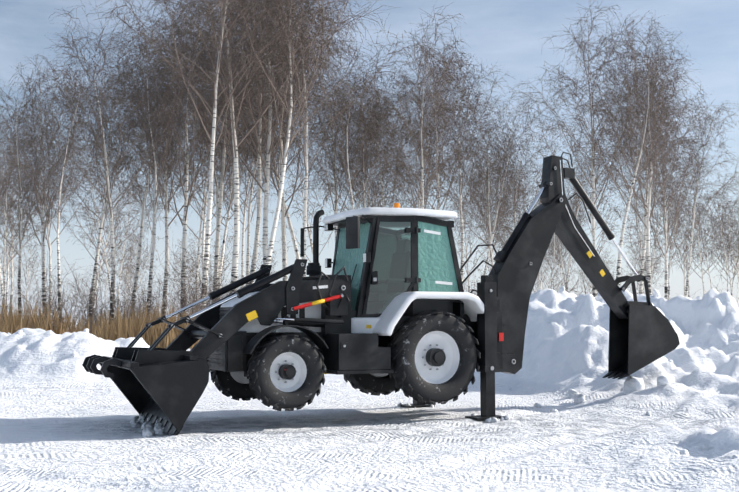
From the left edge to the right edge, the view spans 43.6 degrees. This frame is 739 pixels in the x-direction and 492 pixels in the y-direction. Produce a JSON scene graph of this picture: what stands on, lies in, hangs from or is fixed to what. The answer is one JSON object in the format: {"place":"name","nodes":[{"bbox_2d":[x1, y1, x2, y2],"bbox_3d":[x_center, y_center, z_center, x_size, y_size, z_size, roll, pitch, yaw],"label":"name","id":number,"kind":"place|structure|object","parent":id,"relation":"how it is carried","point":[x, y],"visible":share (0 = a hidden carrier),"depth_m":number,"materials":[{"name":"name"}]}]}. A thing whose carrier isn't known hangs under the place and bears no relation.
{"place":"outdoors","nodes":[
{"label":"outdoors","id":0,"kind":"place"},
{"bbox_2d":[0,284,738,491],"bbox_3d":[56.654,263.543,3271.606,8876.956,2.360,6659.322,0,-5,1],"label":"snow ground","id":1,"kind":"structure","parent":0,"point":[66,418],"depth_m":11.71,"materials":[{"name":"white snow"}]},
{"bbox_2d":[0,292,200,348],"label":"dry reeds","id":2,"kind":"object","parent":1,"relation":"on","point":[151,335],"depth_m":30.02,"materials":[{"name":"brown plant"}]},
{"bbox_2d":[7,286,738,458],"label":"snow chunks","id":3,"kind":"object","parent":1,"relation":"on","point":[632,384],"visible":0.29,"depth_m":14.53,"materials":[{"name":"white snow"}]},
{"bbox_2d":[82,152,679,434],"bbox_3d":[0.641,0.525,13.787,9.204,4.134,2.320,2,-5,-26],"label":"backhoe loader","id":4,"kind":"object","parent":1,"relation":"on","point":[389,305],"visible":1,"depth_m":12.87,"materials":[{"name":"black paint"}]},
{"bbox_2d":[0,0,738,319],"label":"sky","id":5,"kind":"structure","parent":0,"point":[507,34],"materials":[{"name":"blue"}]}
]}

